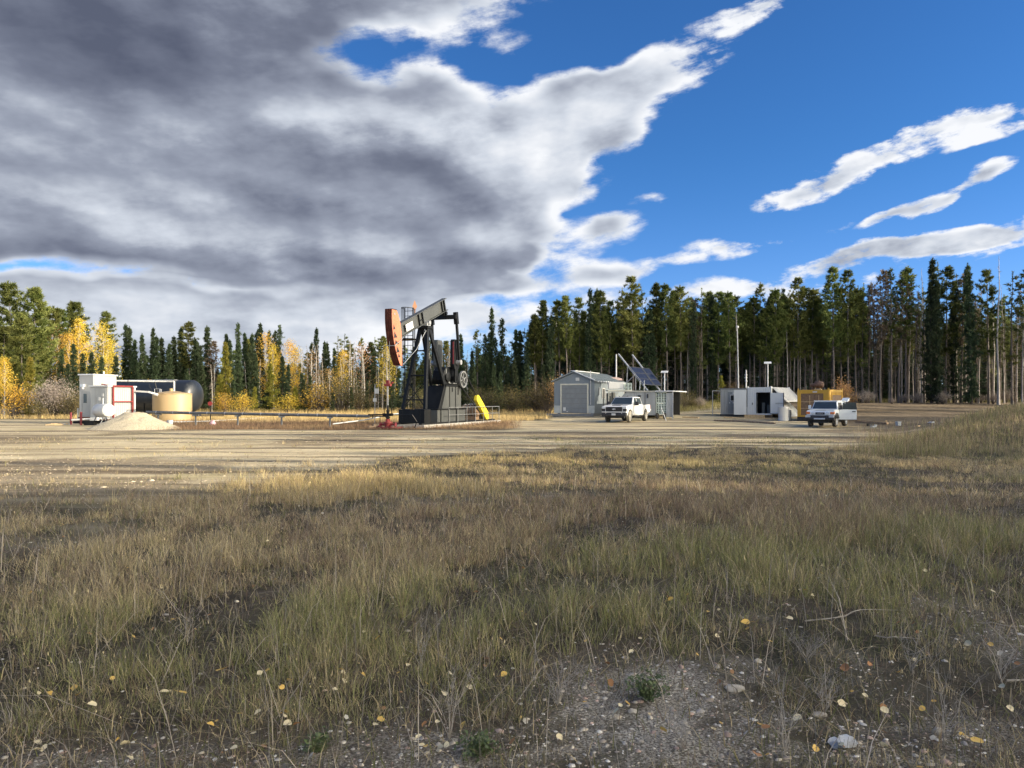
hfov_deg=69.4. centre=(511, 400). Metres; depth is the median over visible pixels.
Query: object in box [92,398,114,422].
fuel tank
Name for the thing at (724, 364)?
spruce tree
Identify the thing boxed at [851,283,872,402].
pine tree
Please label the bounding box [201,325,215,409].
spruce tree
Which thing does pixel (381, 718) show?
fallen leaf
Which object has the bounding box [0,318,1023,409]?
distant spruce forest
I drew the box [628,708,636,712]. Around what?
stone
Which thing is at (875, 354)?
dead tree
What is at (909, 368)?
dead tree
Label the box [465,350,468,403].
bare tree
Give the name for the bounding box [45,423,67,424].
white board
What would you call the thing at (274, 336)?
spruce tree
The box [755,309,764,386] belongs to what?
pine tree
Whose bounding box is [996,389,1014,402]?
bare shrub
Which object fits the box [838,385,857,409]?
russet shrub
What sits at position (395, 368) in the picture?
pine tree
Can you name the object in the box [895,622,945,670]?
dry weed
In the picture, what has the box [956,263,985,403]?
spruce tree
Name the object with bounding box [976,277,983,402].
dead tree
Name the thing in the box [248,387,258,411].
larch tree
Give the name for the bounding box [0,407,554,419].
meadow grass
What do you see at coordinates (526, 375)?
spruce tree
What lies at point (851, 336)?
pine tree
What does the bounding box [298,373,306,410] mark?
spruce tree
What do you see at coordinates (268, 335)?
spruce tree
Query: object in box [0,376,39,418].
golden shrub
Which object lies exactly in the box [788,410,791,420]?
barrel
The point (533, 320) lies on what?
pine tree
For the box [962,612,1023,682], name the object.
dry weed
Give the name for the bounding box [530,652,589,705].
dry weed
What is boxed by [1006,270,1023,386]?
pine tree
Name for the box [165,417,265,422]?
plastic line
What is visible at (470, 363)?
spruce tree
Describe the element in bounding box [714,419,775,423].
long pipe
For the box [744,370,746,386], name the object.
instrument mast
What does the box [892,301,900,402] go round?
pine tree
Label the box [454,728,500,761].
green weed
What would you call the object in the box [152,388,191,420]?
round tank
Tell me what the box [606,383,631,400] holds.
raised platform
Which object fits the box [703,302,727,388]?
pine tree
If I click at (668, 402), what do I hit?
equipment trailer
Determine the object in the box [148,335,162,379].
spruce tree
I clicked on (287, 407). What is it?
golden shrub
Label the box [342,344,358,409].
pine tree
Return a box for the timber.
[855,421,887,423]
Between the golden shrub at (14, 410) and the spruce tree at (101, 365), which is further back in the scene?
the spruce tree at (101, 365)
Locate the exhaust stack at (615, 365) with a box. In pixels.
[615,354,616,376]
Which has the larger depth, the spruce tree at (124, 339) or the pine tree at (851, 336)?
the spruce tree at (124, 339)
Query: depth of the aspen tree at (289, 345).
96.78 m
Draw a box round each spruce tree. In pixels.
[53,348,65,412]
[60,364,74,415]
[68,343,79,413]
[77,352,86,398]
[86,351,96,373]
[96,355,105,373]
[111,355,121,379]
[120,323,128,379]
[120,326,133,379]
[127,339,140,379]
[138,333,149,379]
[146,327,155,378]
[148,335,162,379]
[151,359,159,379]
[157,337,166,379]
[162,343,175,379]
[170,335,183,379]
[176,328,187,379]
[190,338,202,409]
[196,340,205,379]
[198,356,208,411]
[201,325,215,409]
[221,333,228,387]
[223,339,238,399]
[228,341,244,409]
[228,380,236,411]
[234,322,242,404]
[241,332,251,405]
[244,332,255,408]
[250,353,261,409]
[252,323,268,408]
[253,330,260,397]
[263,384,270,411]
[265,330,271,402]
[271,330,277,406]
[274,324,284,408]
[274,355,286,408]
[281,364,291,411]
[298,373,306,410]
[298,380,308,412]
[305,375,314,412]
[306,342,317,408]
[313,327,319,407]
[319,341,327,412]
[323,343,332,408]
[328,348,339,408]
[329,393,335,411]
[336,353,342,406]
[347,386,355,412]
[360,349,370,404]
[363,380,370,412]
[369,346,376,409]
[376,359,385,408]
[384,370,390,406]
[386,380,396,412]
[419,339,432,405]
[458,333,466,406]
[464,351,474,403]
[468,364,478,403]
[473,346,483,397]
[481,334,490,407]
[486,331,491,408]
[487,306,495,403]
[489,363,497,411]
[491,337,499,408]
[496,372,505,412]
[497,318,509,409]
[508,329,519,398]
[509,359,520,410]
[511,330,524,407]
[519,340,536,408]
[521,364,530,410]
[539,363,546,407]
[545,315,556,409]
[583,288,594,371]
[583,288,607,373]
[610,344,620,377]
[614,322,631,392]
[636,307,660,390]
[642,312,661,390]
[670,354,679,390]
[685,301,700,398]
[687,302,698,400]
[705,295,717,401]
[721,314,728,387]
[722,345,731,383]
[742,346,759,387]
[762,293,776,386]
[778,288,788,387]
[843,287,873,402]
[917,257,945,402]
[924,277,949,402]
[947,282,962,402]
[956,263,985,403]
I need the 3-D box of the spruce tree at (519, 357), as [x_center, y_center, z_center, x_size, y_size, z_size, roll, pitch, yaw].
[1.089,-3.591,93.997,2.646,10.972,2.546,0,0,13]
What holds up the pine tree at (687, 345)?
on the ground at (686, 426)
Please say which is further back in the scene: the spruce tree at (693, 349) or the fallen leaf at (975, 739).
the spruce tree at (693, 349)
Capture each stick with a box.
[805,609,885,621]
[876,635,917,638]
[977,621,1023,627]
[1006,679,1023,681]
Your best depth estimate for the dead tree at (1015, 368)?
82.13 m
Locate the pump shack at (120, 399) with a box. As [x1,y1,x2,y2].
[88,384,136,420]
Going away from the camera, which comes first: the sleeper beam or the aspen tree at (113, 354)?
the sleeper beam
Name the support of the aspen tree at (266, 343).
on the ground at (686, 426)
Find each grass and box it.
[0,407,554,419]
[0,413,1023,767]
[146,415,534,429]
[680,397,1023,411]
[829,401,1023,456]
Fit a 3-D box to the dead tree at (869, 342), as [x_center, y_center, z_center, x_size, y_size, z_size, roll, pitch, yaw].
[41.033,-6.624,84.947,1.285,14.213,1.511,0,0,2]
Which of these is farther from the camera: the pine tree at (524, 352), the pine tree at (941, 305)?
the pine tree at (524, 352)
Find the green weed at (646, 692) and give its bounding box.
[625,666,670,701]
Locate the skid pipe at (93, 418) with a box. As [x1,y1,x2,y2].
[71,417,101,420]
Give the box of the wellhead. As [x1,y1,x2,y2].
[368,405,416,428]
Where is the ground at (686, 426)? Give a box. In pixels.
[0,402,1023,767]
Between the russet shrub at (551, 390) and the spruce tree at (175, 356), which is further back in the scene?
the spruce tree at (175, 356)
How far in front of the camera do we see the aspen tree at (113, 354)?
85.89 m
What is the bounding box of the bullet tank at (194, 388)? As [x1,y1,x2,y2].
[116,378,203,411]
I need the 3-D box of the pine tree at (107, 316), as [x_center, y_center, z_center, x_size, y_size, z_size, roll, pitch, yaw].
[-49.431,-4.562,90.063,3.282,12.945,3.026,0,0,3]
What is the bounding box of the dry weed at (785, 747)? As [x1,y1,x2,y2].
[753,665,818,755]
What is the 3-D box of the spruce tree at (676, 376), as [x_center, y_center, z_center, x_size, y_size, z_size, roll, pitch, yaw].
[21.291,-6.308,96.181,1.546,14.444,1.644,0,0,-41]
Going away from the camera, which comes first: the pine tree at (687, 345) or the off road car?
the off road car
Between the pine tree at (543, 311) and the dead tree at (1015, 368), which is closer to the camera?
the dead tree at (1015, 368)
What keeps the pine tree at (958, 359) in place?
on the ground at (686, 426)
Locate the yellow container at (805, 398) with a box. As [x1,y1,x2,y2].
[797,380,842,420]
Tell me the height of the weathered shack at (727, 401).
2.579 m
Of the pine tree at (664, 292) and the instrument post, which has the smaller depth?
the instrument post
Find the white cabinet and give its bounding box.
[608,382,623,388]
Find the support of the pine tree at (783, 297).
on the ground at (686, 426)
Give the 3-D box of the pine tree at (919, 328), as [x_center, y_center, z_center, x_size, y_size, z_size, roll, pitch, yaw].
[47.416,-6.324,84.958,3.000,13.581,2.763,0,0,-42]
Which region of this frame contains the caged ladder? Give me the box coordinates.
[399,307,416,408]
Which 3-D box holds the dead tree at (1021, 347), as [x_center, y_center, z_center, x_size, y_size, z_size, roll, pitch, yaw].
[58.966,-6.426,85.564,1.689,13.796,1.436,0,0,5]
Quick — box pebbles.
[0,492,1023,767]
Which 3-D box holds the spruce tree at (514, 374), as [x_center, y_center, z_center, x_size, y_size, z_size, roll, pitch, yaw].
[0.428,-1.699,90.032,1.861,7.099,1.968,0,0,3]
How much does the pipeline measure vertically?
1.112 m
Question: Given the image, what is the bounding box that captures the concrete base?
[393,420,500,427]
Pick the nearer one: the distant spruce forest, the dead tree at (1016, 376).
the dead tree at (1016, 376)
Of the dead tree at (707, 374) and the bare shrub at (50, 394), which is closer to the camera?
the bare shrub at (50, 394)
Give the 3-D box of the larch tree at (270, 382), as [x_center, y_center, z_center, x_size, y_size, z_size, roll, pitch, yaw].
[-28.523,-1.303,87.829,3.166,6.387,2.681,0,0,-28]
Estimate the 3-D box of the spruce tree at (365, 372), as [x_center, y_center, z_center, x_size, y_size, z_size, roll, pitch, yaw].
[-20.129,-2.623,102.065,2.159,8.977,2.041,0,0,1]
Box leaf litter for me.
[5,491,1001,767]
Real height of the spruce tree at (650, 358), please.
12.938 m
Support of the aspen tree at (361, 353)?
on the ground at (686, 426)
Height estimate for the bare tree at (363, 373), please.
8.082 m
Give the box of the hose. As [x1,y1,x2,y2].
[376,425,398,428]
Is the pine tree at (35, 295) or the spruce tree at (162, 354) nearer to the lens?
the pine tree at (35, 295)
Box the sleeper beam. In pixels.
[744,415,764,417]
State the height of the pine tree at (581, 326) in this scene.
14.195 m
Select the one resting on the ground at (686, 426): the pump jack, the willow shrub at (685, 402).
the willow shrub at (685, 402)
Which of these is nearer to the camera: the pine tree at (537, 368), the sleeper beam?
the sleeper beam
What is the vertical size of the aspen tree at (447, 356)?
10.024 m
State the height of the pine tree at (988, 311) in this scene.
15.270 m
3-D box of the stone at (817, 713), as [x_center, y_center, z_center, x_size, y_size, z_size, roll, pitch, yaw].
[1.655,1.691,3.981,0.082,0.033,0.053,0,0,0]
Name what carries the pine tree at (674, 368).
on the ground at (686, 426)
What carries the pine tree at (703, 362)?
on the ground at (686, 426)
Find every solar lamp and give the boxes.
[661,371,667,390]
[764,362,770,386]
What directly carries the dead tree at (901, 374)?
on the ground at (686, 426)
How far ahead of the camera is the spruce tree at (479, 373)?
107.66 m
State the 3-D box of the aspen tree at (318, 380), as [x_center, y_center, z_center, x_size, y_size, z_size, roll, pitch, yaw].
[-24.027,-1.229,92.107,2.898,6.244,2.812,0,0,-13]
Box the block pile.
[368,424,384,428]
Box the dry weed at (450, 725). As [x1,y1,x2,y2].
[406,638,492,739]
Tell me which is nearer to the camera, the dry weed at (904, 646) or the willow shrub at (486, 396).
the dry weed at (904, 646)
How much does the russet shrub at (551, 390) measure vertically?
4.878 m
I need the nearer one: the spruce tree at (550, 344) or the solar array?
the solar array
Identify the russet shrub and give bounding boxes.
[544,372,560,413]
[833,375,856,396]
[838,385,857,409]
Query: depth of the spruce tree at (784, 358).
89.97 m
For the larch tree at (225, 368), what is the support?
on the ground at (686, 426)
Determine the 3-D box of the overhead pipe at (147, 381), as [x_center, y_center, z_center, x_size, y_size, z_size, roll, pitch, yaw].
[-29.760,-1.106,59.615,4.696,1.094,1.135,0,0,-15]
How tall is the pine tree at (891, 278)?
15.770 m
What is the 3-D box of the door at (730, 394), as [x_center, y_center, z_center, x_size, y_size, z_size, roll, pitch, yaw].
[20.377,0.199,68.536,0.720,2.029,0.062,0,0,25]
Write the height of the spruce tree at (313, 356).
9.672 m
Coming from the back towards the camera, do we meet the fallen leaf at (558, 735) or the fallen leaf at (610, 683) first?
the fallen leaf at (610, 683)
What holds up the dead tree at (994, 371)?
on the ground at (686, 426)
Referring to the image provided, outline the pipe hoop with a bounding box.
[712,390,719,415]
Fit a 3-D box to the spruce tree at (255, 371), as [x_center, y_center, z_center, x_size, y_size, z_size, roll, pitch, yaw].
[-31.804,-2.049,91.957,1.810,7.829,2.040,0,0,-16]
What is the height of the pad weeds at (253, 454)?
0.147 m
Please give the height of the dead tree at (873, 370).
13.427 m
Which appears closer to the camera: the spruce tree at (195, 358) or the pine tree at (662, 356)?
the pine tree at (662, 356)
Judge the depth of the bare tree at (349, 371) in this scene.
93.97 m
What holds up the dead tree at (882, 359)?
on the ground at (686, 426)
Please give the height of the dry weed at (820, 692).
0.263 m
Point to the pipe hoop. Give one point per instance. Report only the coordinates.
(712, 400)
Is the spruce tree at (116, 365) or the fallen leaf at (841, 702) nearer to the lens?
the fallen leaf at (841, 702)
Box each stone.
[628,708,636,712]
[724,684,744,692]
[812,711,826,717]
[828,734,857,747]
[932,728,943,734]
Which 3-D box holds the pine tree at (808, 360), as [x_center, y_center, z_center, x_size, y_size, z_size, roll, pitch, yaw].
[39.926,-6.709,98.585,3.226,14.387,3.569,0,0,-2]
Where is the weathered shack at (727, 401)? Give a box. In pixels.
[719,388,746,415]
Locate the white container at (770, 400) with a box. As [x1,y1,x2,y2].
[734,386,796,416]
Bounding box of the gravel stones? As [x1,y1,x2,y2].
[0,428,857,490]
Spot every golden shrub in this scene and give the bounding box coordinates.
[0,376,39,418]
[214,391,234,411]
[223,391,257,411]
[273,391,301,411]
[291,382,342,412]
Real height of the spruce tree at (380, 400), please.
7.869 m
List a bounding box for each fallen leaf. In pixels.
[85,701,96,705]
[120,739,136,744]
[283,719,291,724]
[377,713,384,721]
[556,733,561,739]
[606,675,613,685]
[741,619,752,623]
[761,724,769,728]
[793,714,801,720]
[812,743,818,751]
[838,660,849,670]
[838,699,845,705]
[880,706,888,712]
[914,705,924,710]
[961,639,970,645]
[964,735,983,742]
[1006,705,1016,713]
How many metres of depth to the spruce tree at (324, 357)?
96.98 m
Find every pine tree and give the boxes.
[0,280,38,406]
[0,286,65,416]
[0,316,52,415]
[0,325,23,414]
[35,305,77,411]
[51,310,73,361]
[52,300,95,393]
[94,310,122,372]
[177,321,200,377]
[204,341,221,410]
[232,350,236,379]
[299,352,312,401]
[331,336,344,405]
[337,336,352,408]
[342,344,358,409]
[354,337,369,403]
[365,342,376,405]
[369,337,380,406]
[375,335,390,406]
[388,357,400,395]
[399,346,408,386]
[407,351,423,407]
[419,351,428,389]
[443,340,449,366]
[470,329,482,392]
[505,341,513,391]
[516,328,526,389]
[523,330,536,388]
[524,313,547,388]
[525,328,548,394]
[528,325,545,387]
[531,299,553,393]
[546,299,571,376]
[555,294,577,373]
[565,313,584,370]
[567,297,586,370]
[574,310,586,370]
[578,302,606,368]
[587,289,614,373]
[599,300,620,374]
[609,299,621,376]
[611,295,641,389]
[612,314,629,377]
[613,275,653,390]
[614,287,633,380]
[625,314,645,390]
[637,291,647,388]
[641,312,669,377]
[644,282,665,390]
[652,283,679,390]
[653,329,669,381]
[665,285,697,403]
[665,289,681,390]
[668,336,679,390]
[669,308,690,400]
[679,296,697,400]
[688,298,705,397]
[694,288,711,398]
[696,291,722,398]
[698,298,721,399]
[702,290,731,398]
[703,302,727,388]
[713,290,745,386]
[719,295,748,387]
[721,309,743,381]
[736,309,755,386]
[739,296,764,386]
[740,301,759,386]
[749,282,765,386]
[750,307,780,386]
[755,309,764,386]
[759,293,786,386]
[763,288,793,386]
[776,294,792,387]
[778,336,796,387]
[783,276,813,389]
[786,298,798,388]
[789,286,818,389]
[794,288,829,389]
[802,307,815,389]
[807,301,828,388]
[813,305,828,380]
[816,311,828,388]
[818,265,848,389]
[819,302,831,389]
[820,304,831,376]
[823,291,852,387]
[831,269,865,401]
[837,330,859,399]
[845,288,868,402]
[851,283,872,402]
[852,286,866,402]
[862,284,884,402]
[866,269,892,402]
[879,268,900,402]
[880,301,899,392]
[883,289,899,394]
[884,273,915,402]
[891,266,924,402]
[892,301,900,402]
[894,311,917,402]
[912,313,922,390]
[913,287,928,402]
[917,294,940,402]
[923,261,950,402]
[932,265,964,402]
[947,273,976,402]
[949,313,968,390]
[967,268,1003,403]
[971,308,986,391]
[983,313,999,389]
[983,316,1002,399]
[989,307,1014,401]
[992,294,1013,389]
[996,270,1023,404]
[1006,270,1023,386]
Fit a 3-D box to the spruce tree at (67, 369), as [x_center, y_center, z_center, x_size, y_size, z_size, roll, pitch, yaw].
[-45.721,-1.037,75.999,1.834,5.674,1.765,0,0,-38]
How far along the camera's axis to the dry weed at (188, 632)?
5.18 m
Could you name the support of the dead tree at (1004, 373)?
on the ground at (686, 426)
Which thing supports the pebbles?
on the ground at (686, 426)
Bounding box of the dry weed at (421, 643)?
[400,611,442,669]
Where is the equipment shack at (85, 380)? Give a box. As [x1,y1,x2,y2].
[78,371,117,420]
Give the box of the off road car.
[805,398,856,426]
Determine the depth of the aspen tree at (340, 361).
95.90 m
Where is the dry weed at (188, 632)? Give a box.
[161,592,205,641]
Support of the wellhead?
on the ground at (686, 426)
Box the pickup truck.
[602,396,650,421]
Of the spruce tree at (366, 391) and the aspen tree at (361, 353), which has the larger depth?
the aspen tree at (361, 353)
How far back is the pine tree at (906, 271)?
83.54 m
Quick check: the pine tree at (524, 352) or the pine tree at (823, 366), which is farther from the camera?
the pine tree at (524, 352)
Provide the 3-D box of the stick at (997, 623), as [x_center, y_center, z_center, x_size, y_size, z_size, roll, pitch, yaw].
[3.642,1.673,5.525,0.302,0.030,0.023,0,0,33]
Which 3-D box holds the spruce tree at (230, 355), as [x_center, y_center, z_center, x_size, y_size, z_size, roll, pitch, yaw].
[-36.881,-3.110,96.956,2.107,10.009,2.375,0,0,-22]
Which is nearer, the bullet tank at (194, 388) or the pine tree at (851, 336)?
the bullet tank at (194, 388)
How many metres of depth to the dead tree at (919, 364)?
90.61 m
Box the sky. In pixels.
[0,0,1023,392]
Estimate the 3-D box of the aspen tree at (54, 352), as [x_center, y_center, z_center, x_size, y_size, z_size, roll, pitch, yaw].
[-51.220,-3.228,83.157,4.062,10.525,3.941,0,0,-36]
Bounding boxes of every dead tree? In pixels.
[683,328,688,403]
[696,332,703,399]
[705,307,708,400]
[735,316,738,375]
[785,334,788,387]
[791,319,796,392]
[799,331,800,389]
[826,294,836,389]
[864,281,874,402]
[871,300,879,402]
[872,307,878,402]
[878,312,887,401]
[878,333,883,402]
[885,308,894,402]
[899,308,903,402]
[908,325,912,402]
[911,291,921,402]
[911,306,920,384]
[912,345,913,400]
[916,268,924,402]
[917,340,918,393]
[918,306,920,402]
[947,325,950,402]
[973,299,978,402]
[973,302,981,383]
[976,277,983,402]
[990,301,996,397]
[994,259,1003,404]
[996,322,1005,390]
[1001,292,1007,402]
[1008,330,1015,389]
[1013,331,1020,401]
[1014,315,1021,398]
[1015,308,1021,400]
[1018,288,1022,391]
[1021,309,1023,402]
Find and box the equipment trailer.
[611,391,686,418]
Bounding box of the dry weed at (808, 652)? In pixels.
[772,621,838,664]
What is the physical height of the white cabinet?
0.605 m
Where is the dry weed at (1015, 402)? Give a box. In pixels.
[1009,387,1019,404]
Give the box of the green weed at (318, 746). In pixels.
[301,726,331,753]
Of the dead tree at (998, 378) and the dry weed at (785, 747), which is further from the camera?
the dead tree at (998, 378)
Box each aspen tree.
[0,356,17,415]
[38,326,67,389]
[52,331,87,392]
[64,314,94,369]
[83,320,122,378]
[95,337,121,377]
[253,331,285,395]
[262,344,284,408]
[274,338,306,398]
[281,345,306,408]
[302,349,324,395]
[312,367,326,401]
[323,369,338,407]
[333,347,355,405]
[348,341,376,398]
[375,346,397,400]
[443,343,450,366]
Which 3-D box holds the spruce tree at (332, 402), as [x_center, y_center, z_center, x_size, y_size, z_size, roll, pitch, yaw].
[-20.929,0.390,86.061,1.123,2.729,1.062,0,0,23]
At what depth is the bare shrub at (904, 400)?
83.38 m
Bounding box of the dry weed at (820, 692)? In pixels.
[806,662,859,712]
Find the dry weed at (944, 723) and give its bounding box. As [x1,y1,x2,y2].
[902,648,988,744]
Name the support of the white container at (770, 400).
on the sleeper beam
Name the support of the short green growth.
on the ground at (686, 426)
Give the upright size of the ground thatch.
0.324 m
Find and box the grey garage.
[547,370,624,416]
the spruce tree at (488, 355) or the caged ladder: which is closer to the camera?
the caged ladder
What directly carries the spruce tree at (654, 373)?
on the ground at (686, 426)
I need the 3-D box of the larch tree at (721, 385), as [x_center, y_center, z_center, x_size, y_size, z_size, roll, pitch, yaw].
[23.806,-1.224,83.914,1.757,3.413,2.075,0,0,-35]
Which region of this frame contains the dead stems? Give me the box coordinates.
[0,465,1023,767]
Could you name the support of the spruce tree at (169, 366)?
on the ground at (686, 426)
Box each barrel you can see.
[778,407,788,420]
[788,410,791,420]
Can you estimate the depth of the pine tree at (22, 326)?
73.65 m
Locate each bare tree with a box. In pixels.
[208,365,215,410]
[212,364,215,402]
[314,346,317,390]
[347,343,351,410]
[348,340,353,386]
[360,355,365,394]
[377,352,380,407]
[378,364,385,409]
[383,355,388,408]
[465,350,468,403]
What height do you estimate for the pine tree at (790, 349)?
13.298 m
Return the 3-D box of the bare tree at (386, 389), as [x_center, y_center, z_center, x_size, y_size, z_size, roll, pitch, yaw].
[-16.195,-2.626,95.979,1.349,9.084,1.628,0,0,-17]
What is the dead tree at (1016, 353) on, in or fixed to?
on the ground at (686, 426)
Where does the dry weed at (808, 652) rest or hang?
on the ground at (686, 426)
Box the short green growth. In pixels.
[508,433,845,450]
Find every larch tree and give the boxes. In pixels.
[19,356,42,417]
[208,375,228,411]
[210,342,237,409]
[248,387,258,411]
[257,363,282,411]
[290,386,302,411]
[715,375,724,402]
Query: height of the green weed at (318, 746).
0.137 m
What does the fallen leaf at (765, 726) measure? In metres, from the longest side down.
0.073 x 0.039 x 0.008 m
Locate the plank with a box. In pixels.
[723,417,777,418]
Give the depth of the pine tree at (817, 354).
89.61 m
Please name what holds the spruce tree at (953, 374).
on the ground at (686, 426)
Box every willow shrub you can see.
[22,395,55,417]
[48,385,78,417]
[304,371,373,412]
[336,383,379,412]
[400,384,428,408]
[462,383,506,410]
[491,384,529,411]
[517,372,556,413]
[519,381,550,411]
[680,390,702,409]
[689,399,700,406]
[717,379,743,394]
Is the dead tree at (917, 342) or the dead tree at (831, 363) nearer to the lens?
the dead tree at (917, 342)
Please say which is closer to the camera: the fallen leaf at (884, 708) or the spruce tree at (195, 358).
the fallen leaf at (884, 708)
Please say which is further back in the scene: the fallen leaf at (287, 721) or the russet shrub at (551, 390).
the russet shrub at (551, 390)
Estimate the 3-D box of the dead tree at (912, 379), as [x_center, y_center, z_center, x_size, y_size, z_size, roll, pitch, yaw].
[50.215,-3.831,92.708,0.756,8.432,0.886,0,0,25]
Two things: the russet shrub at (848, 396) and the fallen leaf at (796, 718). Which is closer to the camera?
the fallen leaf at (796, 718)
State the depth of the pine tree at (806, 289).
88.60 m
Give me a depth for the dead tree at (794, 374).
90.26 m
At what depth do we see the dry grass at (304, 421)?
50.48 m
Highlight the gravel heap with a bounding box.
[87,412,178,430]
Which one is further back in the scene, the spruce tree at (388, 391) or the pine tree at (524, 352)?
the spruce tree at (388, 391)
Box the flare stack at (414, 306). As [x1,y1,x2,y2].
[412,301,416,408]
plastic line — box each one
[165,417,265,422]
[333,413,398,424]
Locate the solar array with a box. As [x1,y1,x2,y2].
[618,353,661,390]
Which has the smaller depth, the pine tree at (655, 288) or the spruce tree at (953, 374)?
the spruce tree at (953, 374)
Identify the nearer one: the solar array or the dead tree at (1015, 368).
the solar array
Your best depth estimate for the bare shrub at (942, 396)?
80.94 m
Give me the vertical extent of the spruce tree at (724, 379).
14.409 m
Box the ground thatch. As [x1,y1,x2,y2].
[0,454,1023,767]
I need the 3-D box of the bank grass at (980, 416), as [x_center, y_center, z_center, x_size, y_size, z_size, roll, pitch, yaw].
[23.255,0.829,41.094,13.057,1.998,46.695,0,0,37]
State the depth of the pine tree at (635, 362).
91.79 m
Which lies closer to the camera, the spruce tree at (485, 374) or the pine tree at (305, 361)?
the spruce tree at (485, 374)
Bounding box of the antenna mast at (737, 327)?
[736,326,738,387]
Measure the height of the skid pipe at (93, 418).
0.400 m
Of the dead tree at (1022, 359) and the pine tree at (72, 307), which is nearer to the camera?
the dead tree at (1022, 359)
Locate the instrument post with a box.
[373,389,378,401]
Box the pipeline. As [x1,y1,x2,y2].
[146,411,386,426]
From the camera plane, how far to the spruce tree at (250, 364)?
97.03 m
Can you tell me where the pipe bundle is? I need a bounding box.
[73,420,107,424]
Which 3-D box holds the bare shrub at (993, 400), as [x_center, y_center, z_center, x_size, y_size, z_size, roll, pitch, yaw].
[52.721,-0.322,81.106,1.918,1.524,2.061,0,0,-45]
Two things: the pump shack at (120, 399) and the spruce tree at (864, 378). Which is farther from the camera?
the spruce tree at (864, 378)
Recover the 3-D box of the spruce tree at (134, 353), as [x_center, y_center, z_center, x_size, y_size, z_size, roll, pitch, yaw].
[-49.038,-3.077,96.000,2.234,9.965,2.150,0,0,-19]
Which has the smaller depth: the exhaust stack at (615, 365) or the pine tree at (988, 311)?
the exhaust stack at (615, 365)
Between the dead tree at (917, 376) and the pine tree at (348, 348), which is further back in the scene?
the pine tree at (348, 348)
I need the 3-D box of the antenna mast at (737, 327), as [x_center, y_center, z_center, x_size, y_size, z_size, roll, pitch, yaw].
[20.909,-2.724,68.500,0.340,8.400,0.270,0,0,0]
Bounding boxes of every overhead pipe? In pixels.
[116,380,174,390]
[133,390,157,395]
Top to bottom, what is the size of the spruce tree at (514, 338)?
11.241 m
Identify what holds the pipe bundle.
on the ground at (686, 426)
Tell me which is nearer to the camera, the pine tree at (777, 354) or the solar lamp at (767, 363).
the solar lamp at (767, 363)
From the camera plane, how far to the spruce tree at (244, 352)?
97.81 m
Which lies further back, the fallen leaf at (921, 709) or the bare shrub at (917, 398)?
the bare shrub at (917, 398)
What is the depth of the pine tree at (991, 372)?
96.01 m
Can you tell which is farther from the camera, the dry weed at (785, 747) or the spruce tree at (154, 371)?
the spruce tree at (154, 371)
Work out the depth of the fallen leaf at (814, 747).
3.57 m
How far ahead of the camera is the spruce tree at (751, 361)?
90.54 m
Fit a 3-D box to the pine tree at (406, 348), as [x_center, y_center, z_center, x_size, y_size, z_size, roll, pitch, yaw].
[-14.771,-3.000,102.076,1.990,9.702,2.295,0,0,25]
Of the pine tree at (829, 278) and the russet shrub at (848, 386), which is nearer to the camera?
the russet shrub at (848, 386)
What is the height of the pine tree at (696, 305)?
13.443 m
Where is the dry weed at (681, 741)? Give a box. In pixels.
[643,698,714,750]
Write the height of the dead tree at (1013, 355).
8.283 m
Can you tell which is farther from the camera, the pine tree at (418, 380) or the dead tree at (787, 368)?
the pine tree at (418, 380)
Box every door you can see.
[81,391,90,414]
[561,385,586,412]
[728,392,733,413]
[734,390,745,414]
[770,393,783,413]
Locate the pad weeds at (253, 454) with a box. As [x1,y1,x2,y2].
[0,430,878,488]
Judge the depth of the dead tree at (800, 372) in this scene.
88.36 m
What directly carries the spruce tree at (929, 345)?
on the ground at (686, 426)
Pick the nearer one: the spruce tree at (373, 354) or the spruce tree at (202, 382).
the spruce tree at (202, 382)
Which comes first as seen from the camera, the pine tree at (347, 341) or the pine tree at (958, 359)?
the pine tree at (958, 359)
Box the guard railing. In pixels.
[449,406,498,421]
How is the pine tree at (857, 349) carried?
on the ground at (686, 426)
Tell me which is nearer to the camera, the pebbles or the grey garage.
the pebbles
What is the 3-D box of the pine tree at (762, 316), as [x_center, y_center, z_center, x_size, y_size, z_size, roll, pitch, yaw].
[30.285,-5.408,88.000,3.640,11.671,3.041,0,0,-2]
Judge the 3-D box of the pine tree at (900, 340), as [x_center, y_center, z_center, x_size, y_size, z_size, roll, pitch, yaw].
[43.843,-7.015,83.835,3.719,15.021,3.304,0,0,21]
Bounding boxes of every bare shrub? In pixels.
[25,370,78,416]
[692,397,706,408]
[849,392,860,401]
[856,390,876,402]
[900,394,908,402]
[906,391,928,402]
[932,390,953,403]
[985,392,996,403]
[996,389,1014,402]
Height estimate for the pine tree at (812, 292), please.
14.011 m
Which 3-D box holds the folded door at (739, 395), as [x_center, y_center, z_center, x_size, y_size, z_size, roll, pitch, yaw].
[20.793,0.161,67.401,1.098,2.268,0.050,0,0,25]
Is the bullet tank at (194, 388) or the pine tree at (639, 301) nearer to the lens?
the bullet tank at (194, 388)
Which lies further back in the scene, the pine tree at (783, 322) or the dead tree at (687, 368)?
the dead tree at (687, 368)
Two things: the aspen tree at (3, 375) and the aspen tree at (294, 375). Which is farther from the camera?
the aspen tree at (294, 375)
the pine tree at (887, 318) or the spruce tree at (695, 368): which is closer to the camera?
the pine tree at (887, 318)
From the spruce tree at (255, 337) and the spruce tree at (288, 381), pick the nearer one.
the spruce tree at (288, 381)
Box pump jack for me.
[384,298,494,424]
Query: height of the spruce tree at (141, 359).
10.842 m
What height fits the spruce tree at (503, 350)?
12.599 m
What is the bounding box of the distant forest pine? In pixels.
[529,308,1022,399]

